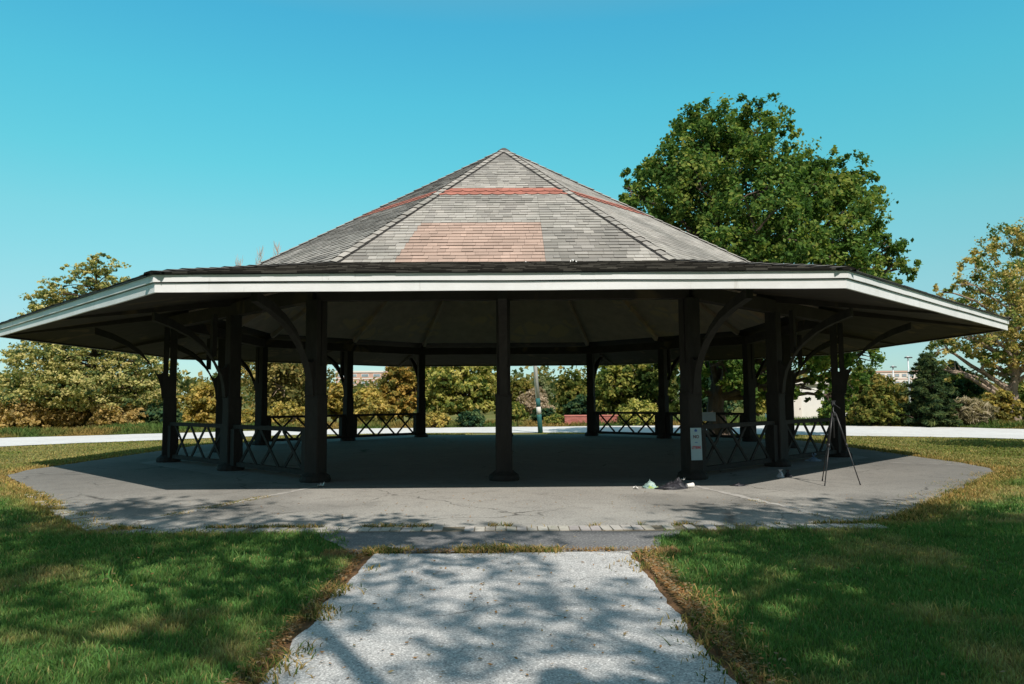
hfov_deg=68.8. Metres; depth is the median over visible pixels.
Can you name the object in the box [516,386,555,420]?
shrub
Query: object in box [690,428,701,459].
notice sign
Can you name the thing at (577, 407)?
shrub
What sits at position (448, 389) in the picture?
tree
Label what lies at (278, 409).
shrub
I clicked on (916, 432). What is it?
road
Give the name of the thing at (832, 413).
tripod
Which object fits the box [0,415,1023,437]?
verge grass
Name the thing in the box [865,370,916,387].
office building
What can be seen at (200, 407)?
shrub
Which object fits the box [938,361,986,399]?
tree
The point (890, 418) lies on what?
shrub
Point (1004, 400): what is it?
shrub
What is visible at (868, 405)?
tree
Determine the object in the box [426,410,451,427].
shrub
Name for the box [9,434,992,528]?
pavement
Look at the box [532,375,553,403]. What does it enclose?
tree
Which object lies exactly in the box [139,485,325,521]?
pavement joint
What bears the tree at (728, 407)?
on the ground at (670, 598)
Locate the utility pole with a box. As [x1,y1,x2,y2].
[533,366,542,432]
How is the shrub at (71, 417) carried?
on the ground at (670, 598)
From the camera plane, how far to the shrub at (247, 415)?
53.05 m
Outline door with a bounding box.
[794,397,801,417]
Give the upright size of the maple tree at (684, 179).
17.446 m
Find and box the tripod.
[822,401,860,485]
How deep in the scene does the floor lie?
19.54 m
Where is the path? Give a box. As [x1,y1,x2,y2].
[261,551,738,683]
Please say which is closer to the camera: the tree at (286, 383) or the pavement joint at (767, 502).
the pavement joint at (767, 502)
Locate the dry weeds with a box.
[3,446,1021,683]
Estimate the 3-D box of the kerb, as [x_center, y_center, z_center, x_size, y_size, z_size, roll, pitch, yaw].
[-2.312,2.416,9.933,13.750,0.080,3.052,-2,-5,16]
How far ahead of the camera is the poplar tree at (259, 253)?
76.72 m
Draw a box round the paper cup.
[686,483,694,487]
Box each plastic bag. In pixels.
[642,479,657,488]
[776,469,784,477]
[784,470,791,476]
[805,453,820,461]
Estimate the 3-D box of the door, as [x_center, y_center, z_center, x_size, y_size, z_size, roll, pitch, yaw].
[24.276,5.697,63.820,0.900,2.000,0.105,0,-4,0]
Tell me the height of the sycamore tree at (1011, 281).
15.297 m
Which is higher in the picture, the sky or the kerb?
the sky
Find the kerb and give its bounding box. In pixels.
[27,493,886,535]
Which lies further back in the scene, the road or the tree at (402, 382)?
the tree at (402, 382)
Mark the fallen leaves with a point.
(679, 598)
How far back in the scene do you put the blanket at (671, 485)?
13.28 m
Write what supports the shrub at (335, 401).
on the ground at (670, 598)
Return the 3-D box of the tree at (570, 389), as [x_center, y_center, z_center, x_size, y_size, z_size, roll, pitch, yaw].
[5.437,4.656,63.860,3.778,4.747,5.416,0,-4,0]
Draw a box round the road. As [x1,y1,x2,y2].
[0,425,1023,445]
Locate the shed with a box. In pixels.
[765,382,845,418]
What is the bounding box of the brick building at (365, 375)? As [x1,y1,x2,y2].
[335,366,412,386]
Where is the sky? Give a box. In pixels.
[0,0,1023,397]
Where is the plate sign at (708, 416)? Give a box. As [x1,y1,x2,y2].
[702,412,715,420]
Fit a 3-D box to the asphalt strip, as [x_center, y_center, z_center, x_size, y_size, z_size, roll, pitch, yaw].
[-0.178,2.273,8.542,4.507,0.012,1.297,0,-4,0]
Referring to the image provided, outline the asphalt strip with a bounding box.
[313,530,680,552]
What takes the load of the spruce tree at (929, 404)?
on the ground at (670, 598)
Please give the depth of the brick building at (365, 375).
254.51 m
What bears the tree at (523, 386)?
on the ground at (670, 598)
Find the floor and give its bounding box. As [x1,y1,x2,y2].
[142,435,868,485]
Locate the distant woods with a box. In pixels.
[0,366,1021,412]
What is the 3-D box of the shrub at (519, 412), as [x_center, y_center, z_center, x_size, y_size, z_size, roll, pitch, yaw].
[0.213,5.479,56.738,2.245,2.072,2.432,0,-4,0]
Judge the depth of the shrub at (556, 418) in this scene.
55.50 m
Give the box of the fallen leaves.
[6,490,1013,683]
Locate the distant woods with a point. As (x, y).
(184, 385)
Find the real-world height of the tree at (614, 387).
6.767 m
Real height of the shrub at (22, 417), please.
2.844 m
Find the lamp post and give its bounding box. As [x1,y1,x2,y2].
[904,356,911,401]
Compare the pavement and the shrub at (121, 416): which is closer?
the pavement
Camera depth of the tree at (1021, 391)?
60.71 m
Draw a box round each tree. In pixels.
[0,252,190,427]
[241,362,340,409]
[255,246,264,263]
[273,242,280,406]
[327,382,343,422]
[377,367,429,419]
[411,367,444,411]
[416,366,496,415]
[494,375,534,413]
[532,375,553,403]
[554,369,595,415]
[581,364,654,414]
[618,92,923,434]
[632,362,679,415]
[675,377,742,417]
[741,376,765,416]
[846,363,904,425]
[894,353,963,426]
[922,217,1023,420]
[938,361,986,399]
[1018,380,1023,419]
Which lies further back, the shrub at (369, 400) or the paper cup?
the shrub at (369, 400)
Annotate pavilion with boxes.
[0,148,1010,482]
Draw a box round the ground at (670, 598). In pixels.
[0,402,1023,683]
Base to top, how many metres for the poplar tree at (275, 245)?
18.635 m
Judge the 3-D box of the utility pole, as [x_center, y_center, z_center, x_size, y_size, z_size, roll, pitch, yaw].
[1.374,1.354,43.802,0.835,8.094,0.292,-1,-5,12]
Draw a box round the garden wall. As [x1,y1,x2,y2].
[564,415,618,423]
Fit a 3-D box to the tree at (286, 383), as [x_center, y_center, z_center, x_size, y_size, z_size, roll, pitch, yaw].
[-18.308,2.360,59.022,8.748,8.896,10.186,2,-5,-24]
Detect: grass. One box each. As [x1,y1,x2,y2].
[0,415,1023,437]
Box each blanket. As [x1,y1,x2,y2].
[654,481,686,489]
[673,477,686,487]
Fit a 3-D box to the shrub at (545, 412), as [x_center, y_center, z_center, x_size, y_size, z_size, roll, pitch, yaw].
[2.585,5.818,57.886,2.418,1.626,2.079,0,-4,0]
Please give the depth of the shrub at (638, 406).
53.93 m
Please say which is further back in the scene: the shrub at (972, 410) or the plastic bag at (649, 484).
the shrub at (972, 410)
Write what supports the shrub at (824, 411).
on the ground at (670, 598)
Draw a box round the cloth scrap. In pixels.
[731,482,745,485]
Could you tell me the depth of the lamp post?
74.10 m
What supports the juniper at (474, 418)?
on the ground at (670, 598)
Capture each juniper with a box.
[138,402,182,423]
[455,408,485,426]
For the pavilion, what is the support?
on the pavement
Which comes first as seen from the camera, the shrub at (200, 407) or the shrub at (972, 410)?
the shrub at (972, 410)
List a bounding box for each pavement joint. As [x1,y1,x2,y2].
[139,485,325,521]
[695,485,847,520]
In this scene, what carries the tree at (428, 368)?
on the ground at (670, 598)
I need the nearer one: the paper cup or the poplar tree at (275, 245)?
the paper cup
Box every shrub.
[0,394,62,428]
[36,402,91,428]
[85,402,148,426]
[177,380,215,423]
[241,408,254,423]
[267,399,304,425]
[341,385,402,422]
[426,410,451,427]
[512,401,528,421]
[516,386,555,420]
[530,407,555,421]
[542,413,564,423]
[562,393,605,415]
[617,396,657,425]
[816,384,855,422]
[877,395,908,425]
[951,395,1000,424]
[981,389,1023,421]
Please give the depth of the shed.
63.88 m
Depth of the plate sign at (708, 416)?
28.90 m
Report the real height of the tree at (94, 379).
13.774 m
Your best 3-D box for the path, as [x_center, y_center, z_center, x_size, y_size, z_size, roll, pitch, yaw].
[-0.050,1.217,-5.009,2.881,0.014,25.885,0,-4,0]
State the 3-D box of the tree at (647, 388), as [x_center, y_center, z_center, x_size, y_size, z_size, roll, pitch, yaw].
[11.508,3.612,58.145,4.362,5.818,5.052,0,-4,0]

